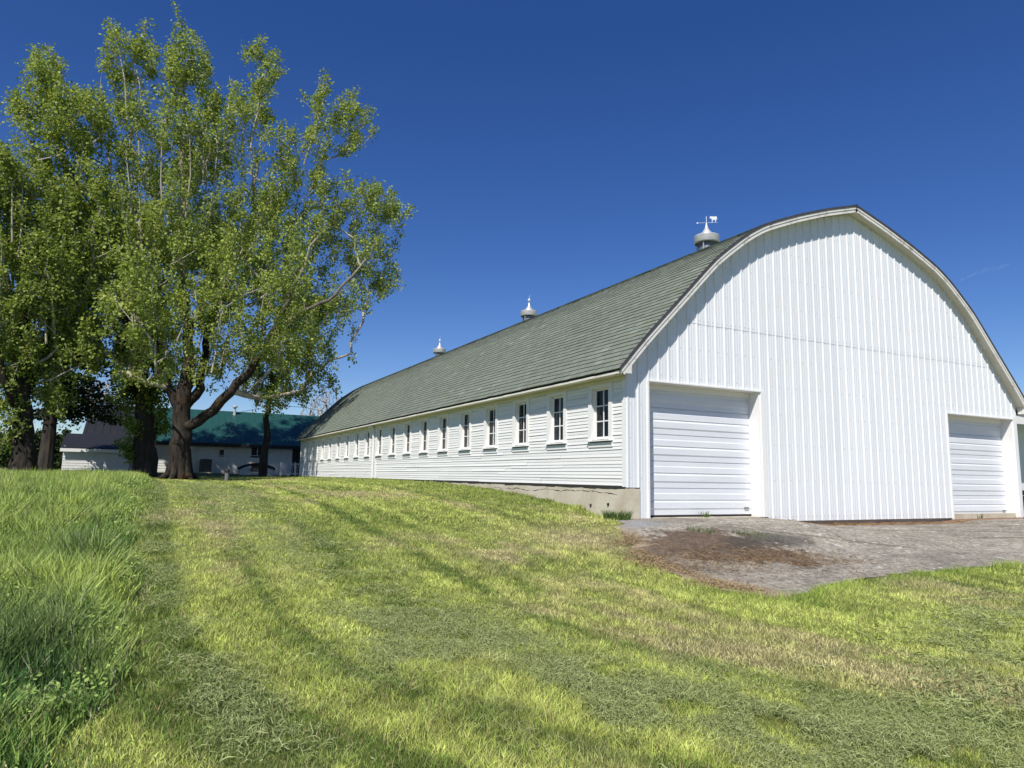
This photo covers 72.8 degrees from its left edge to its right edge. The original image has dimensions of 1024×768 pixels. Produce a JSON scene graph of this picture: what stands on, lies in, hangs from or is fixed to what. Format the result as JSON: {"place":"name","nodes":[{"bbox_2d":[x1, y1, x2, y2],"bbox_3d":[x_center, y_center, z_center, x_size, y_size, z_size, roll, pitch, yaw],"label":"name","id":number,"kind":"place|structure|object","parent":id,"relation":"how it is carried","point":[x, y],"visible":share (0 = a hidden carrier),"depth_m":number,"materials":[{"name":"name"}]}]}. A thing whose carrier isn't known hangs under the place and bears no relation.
{"place":"outdoors","nodes":[
{"label":"outdoors","id":0,"kind":"place"},
{"bbox_2d":[0,467,167,767],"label":"tall grass","id":1,"kind":"structure","parent":0,"point":[69,571],"depth_m":5.08,"materials":[{"name":"green plant"}]},
{"bbox_2d":[74,373,125,415],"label":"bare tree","id":2,"kind":"object","parent":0,"point":[105,394],"visible":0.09,"depth_m":64.88,"materials":[{"name":"plant"}]},
{"bbox_2d":[0,0,1023,433],"label":"sky","id":3,"kind":"structure","parent":0,"point":[555,153],"materials":[{"name":"blue"}]},
{"bbox_2d":[3,470,1023,767],"bbox_3d":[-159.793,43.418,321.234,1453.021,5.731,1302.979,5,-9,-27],"label":"ground","id":4,"kind":"structure","parent":0,"point":[527,606],"depth_m":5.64,"materials":[{"name":"green plant"}]},
{"bbox_2d":[0,433,10,467],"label":"arborvitae","id":5,"kind":"object","parent":4,"relation":"on","point":[4,465],"visible":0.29,"depth_m":50.70,"materials":[{"name":"green plant"}]},
{"bbox_2d":[0,431,11,468],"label":"arborvitae","id":6,"kind":"object","parent":4,"relation":"on","point":[6,455],"visible":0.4,"depth_m":50.62,"materials":[{"name":"green plant"}]},
{"bbox_2d":[34,432,38,462],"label":"arborvitae","id":7,"kind":"object","parent":4,"relation":"on","point":[35,436],"visible":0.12,"depth_m":51.80,"materials":[{"name":"green plant"}]},
{"bbox_2d":[35,428,41,460],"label":"arborvitae","id":8,"kind":"object","parent":4,"relation":"on","point":[38,432],"visible":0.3,"depth_m":51.93,"materials":[{"name":"green plant"}]},
{"bbox_2d":[54,432,60,469],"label":"arborvitae","id":9,"kind":"object","parent":4,"relation":"on","point":[57,446],"visible":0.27,"depth_m":52.16,"materials":[{"name":"green plant"}]},
{"bbox_2d":[54,434,62,469],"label":"arborvitae","id":10,"kind":"object","parent":4,"relation":"on","point":[57,457],"visible":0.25,"depth_m":52.32,"materials":[{"name":"green plant"}]},
{"bbox_2d":[0,140,117,471],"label":"cottonwood tree","id":11,"kind":"object","parent":4,"relation":"on","point":[50,247],"visible":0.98,"depth_m":32.94,"materials":[{"name":"green plant"}]},
{"bbox_2d":[54,428,71,467],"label":"arborvitae","id":12,"kind":"object","parent":4,"relation":"on","point":[64,432],"visible":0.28,"depth_m":52.26,"materials":[{"name":"green plant"}]},
{"bbox_2d":[11,228,126,470],"bbox_3d":[-25.151,-2.196,40.525,5.657,14.601,6.270,5,-9,-27],"label":"tree","id":13,"kind":"object","parent":4,"relation":"on","point":[46,455],"visible":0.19,"depth_m":39.30,"materials":[{"name":"green plant"}]},
{"bbox_2d":[98,294,183,476],"bbox_3d":[-20.399,-0.098,38.407,3.032,10.776,4.682,-5,-10,38],"label":"ivy clad tree","id":14,"kind":"object","parent":4,"relation":"on","point":[146,429],"visible":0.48,"depth_m":37.78,"materials":[{"name":"green plant"}]},
{"bbox_2d":[60,404,319,474],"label":"house","id":15,"kind":"structure","parent":4,"relation":"on","point":[232,441],"depth_m":49.72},
{"bbox_2d":[219,449,224,455],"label":"window","id":16,"kind":"structure","parent":15,"relation":"in","point":[221,451],"depth_m":49.47,"materials":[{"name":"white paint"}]},
{"bbox_2d":[250,448,260,455],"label":"window","id":17,"kind":"structure","parent":15,"relation":"in","point":[254,451],"depth_m":50.52,"materials":[{"name":"white paint"}]},
{"bbox_2d":[292,449,299,474],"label":"door","id":18,"kind":"structure","parent":15,"relation":"in","point":[296,452],"depth_m":51.77,"materials":[{"name":"metal"}]},
{"bbox_2d":[197,459,212,472],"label":"air conditioner","id":19,"kind":"object","parent":4,"relation":"on","point":[205,465],"visible":0.97,"depth_m":47.81,"materials":[{"name":"grey metal"}]},
{"bbox_2d":[0,1,417,479],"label":"cottonwood tree","id":20,"kind":"object","parent":4,"relation":"on","point":[212,246],"visible":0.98,"depth_m":37.12,"materials":[{"name":"green plant"}]},
{"bbox_2d":[224,469,229,480],"bbox_3d":[-13.858,4.470,33.783,0.250,0.691,0.250,5,-9,-27],"label":"yard post","id":21,"kind":"object","parent":4,"relation":"on","point":[226,471],"visible":0.91,"depth_m":33.71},
{"bbox_2d":[237,462,274,475],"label":"canopy bench","id":22,"kind":"object","parent":4,"relation":"on","point":[254,466],"visible":0.66,"depth_m":45.84,"materials":[{"name":"black fabric"}]},
{"bbox_2d":[241,341,308,476],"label":"slender tree","id":23,"kind":"object","parent":4,"relation":"on","point":[263,465],"visible":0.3,"depth_m":42.85,"materials":[{"name":"green plant"}]},
{"bbox_2d":[279,462,299,475],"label":"porch railing","id":24,"kind":"object","parent":4,"relation":"on","point":[295,465],"visible":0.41,"depth_m":49.51,"materials":[{"name":"white paint"}]},
{"bbox_2d":[300,387,338,415],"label":"bare tree","id":25,"kind":"object","parent":4,"relation":"on","point":[324,401],"visible":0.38,"depth_m":71.61,"materials":[{"name":"grey plant"}]},
{"bbox_2d":[295,204,1023,523],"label":"barn","id":26,"kind":"structure","parent":4,"relation":"on","point":[842,364],"depth_m":16.15,"materials":[{"name":"white paint"}]},
{"bbox_2d":[302,441,305,462],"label":"window","id":27,"kind":"structure","parent":26,"relation":"in","point":[304,443],"depth_m":40.80,"materials":[{"name":"white paint"}]},
{"bbox_2d":[306,440,311,462],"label":"window","id":28,"kind":"structure","parent":26,"relation":"in","point":[308,460],"depth_m":39.30,"materials":[{"name":"white paint"}]},
{"bbox_2d":[313,439,317,462],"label":"window","id":29,"kind":"structure","parent":26,"relation":"in","point":[315,441],"depth_m":37.84,"materials":[{"name":"white paint"}]},
{"bbox_2d":[320,438,324,461],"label":"window","id":30,"kind":"structure","parent":26,"relation":"in","point":[322,439],"depth_m":36.35,"materials":[{"name":"white paint"}]},
{"bbox_2d":[326,436,332,461],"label":"window","id":31,"kind":"structure","parent":26,"relation":"in","point":[330,439],"depth_m":34.85,"materials":[{"name":"white paint"}]},
{"bbox_2d":[335,435,340,460],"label":"window","id":32,"kind":"structure","parent":26,"relation":"in","point":[338,437],"depth_m":33.37,"materials":[{"name":"white paint"}]},
{"bbox_2d":[344,433,349,460],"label":"window","id":33,"kind":"structure","parent":26,"relation":"in","point":[347,436],"depth_m":31.89,"materials":[{"name":"white paint"}]},
{"bbox_2d":[352,431,359,459],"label":"window","id":34,"kind":"structure","parent":26,"relation":"in","point":[356,434],"depth_m":30.40,"materials":[{"name":"white paint"}]},
{"bbox_2d":[363,429,370,459],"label":"window","id":35,"kind":"structure","parent":26,"relation":"in","point":[367,436],"depth_m":28.92,"materials":[{"name":"white paint"}]},
{"bbox_2d":[375,427,382,458],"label":"window","id":36,"kind":"structure","parent":26,"relation":"in","point":[379,431],"depth_m":27.44,"materials":[{"name":"white paint"}]},
{"bbox_2d":[388,424,396,458],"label":"window","id":37,"kind":"structure","parent":26,"relation":"in","point":[392,438],"depth_m":25.95,"materials":[{"name":"white paint"}]},
{"bbox_2d":[402,421,411,457],"bbox_3d":[-3.598,1.943,24.251,0.245,1.244,0.849,5,-9,-27],"label":"window","id":38,"kind":"structure","parent":26,"relation":"in","point":[407,435],"depth_m":24.47,"materials":[{"name":"white paint"}]},
{"bbox_2d":[419,418,428,456],"bbox_3d":[-2.825,1.756,22.767,0.245,1.244,0.849,5,-9,-27],"label":"window","id":39,"kind":"structure","parent":26,"relation":"in","point":[422,431],"depth_m":22.97,"materials":[{"name":"white paint"}]},
{"bbox_2d":[436,414,448,455],"bbox_3d":[-2.052,1.570,21.283,0.245,1.244,0.849,5,-9,-27],"label":"window","id":40,"kind":"structure","parent":26,"relation":"in","point":[440,442],"depth_m":21.48,"materials":[{"name":"white paint"}]},
{"bbox_2d":[457,410,471,454],"bbox_3d":[-1.280,1.383,19.799,0.245,1.244,0.849,5,-9,-27],"label":"window","id":41,"kind":"structure","parent":26,"relation":"in","point":[462,415],"depth_m":19.99,"materials":[{"name":"white paint"}]},
{"bbox_2d":[481,404,498,452],"bbox_3d":[-0.507,1.197,18.315,0.245,1.244,0.849,5,-9,-27],"label":"window","id":42,"kind":"structure","parent":26,"relation":"in","point":[487,433],"depth_m":18.51,"materials":[{"name":"white paint"}]},
{"bbox_2d":[510,398,529,451],"bbox_3d":[0.266,1.010,16.831,0.245,1.244,0.849,5,-9,-27],"label":"window","id":43,"kind":"structure","parent":26,"relation":"in","point":[516,414],"depth_m":17.02,"materials":[{"name":"white paint"}]},
{"bbox_2d":[544,391,566,449],"bbox_3d":[1.039,0.823,15.347,0.245,1.244,0.849,5,-9,-27],"label":"window","id":44,"kind":"structure","parent":26,"relation":"in","point":[551,426],"depth_m":15.53,"materials":[{"name":"white paint"}]},
{"bbox_2d":[586,382,612,447],"bbox_3d":[1.812,0.637,13.863,0.245,1.244,0.849,5,-9,-27],"label":"window","id":45,"kind":"structure","parent":26,"relation":"in","point":[593,406],"depth_m":14.01,"materials":[{"name":"white paint"}]},
{"bbox_2d":[649,389,751,516],"bbox_3d":[3.780,1.360,14.187,2.925,2.684,0.070,5,-9,-27],"label":"garage door","id":46,"kind":"structure","parent":26,"relation":"in","point":[700,443],"depth_m":14.19,"materials":[{"name":"white metal"}]},
{"bbox_2d":[948,420,1006,512],"bbox_3d":[12.239,2.183,18.489,2.925,2.719,0.070,5,-9,-27],"label":"garage door","id":47,"kind":"structure","parent":26,"relation":"in","point":[978,482],"depth_m":18.58,"materials":[{"name":"white metal"}]},
{"bbox_2d":[1016,415,1023,507],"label":"lean to shed","id":48,"kind":"object","parent":4,"relation":"on","point":[1020,425],"depth_m":22.52,"materials":[{"name":"white paint"}]},
{"bbox_2d":[614,516,1023,597],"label":"driveway","id":49,"kind":"structure","parent":0,"point":[935,547],"depth_m":11.10,"materials":[{"name":"gravel"}]},
{"bbox_2d":[601,509,633,519],"bbox_3d":[1.927,2.374,12.653,0.654,0.206,0.699,1,-8,3],"label":"weed","id":50,"kind":"object","parent":49,"relation":"on","point":[612,515],"visible":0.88,"depth_m":12.52,"materials":[{"name":"green plant"}]},
{"bbox_2d":[686,524,715,533],"bbox_3d":[3.088,2.377,11.406,0.520,0.154,0.533,5,-9,-27],"label":"weed","id":51,"kind":"object","parent":49,"relation":"on","point":[702,529],"visible":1,"depth_m":11.38,"materials":[{"name":"green plant"}]},
{"bbox_2d":[731,528,770,538],"bbox_3d":[3.919,2.450,11.420,0.684,0.170,0.648,5,-9,-27],"label":"weed","id":52,"kind":"object","parent":49,"relation":"on","point":[745,531],"visible":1,"depth_m":11.42,"materials":[{"name":"green plant"}]},
{"bbox_2d":[557,519,978,598],"bbox_3d":[6.198,2.767,12.223,14.298,0.520,4.512,8,-11,-43],"label":"dirt patch","id":53,"kind":"object","parent":49,"relation":"on","point":[663,565],"visible":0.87,"depth_m":9.37,"materials":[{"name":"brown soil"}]}
]}

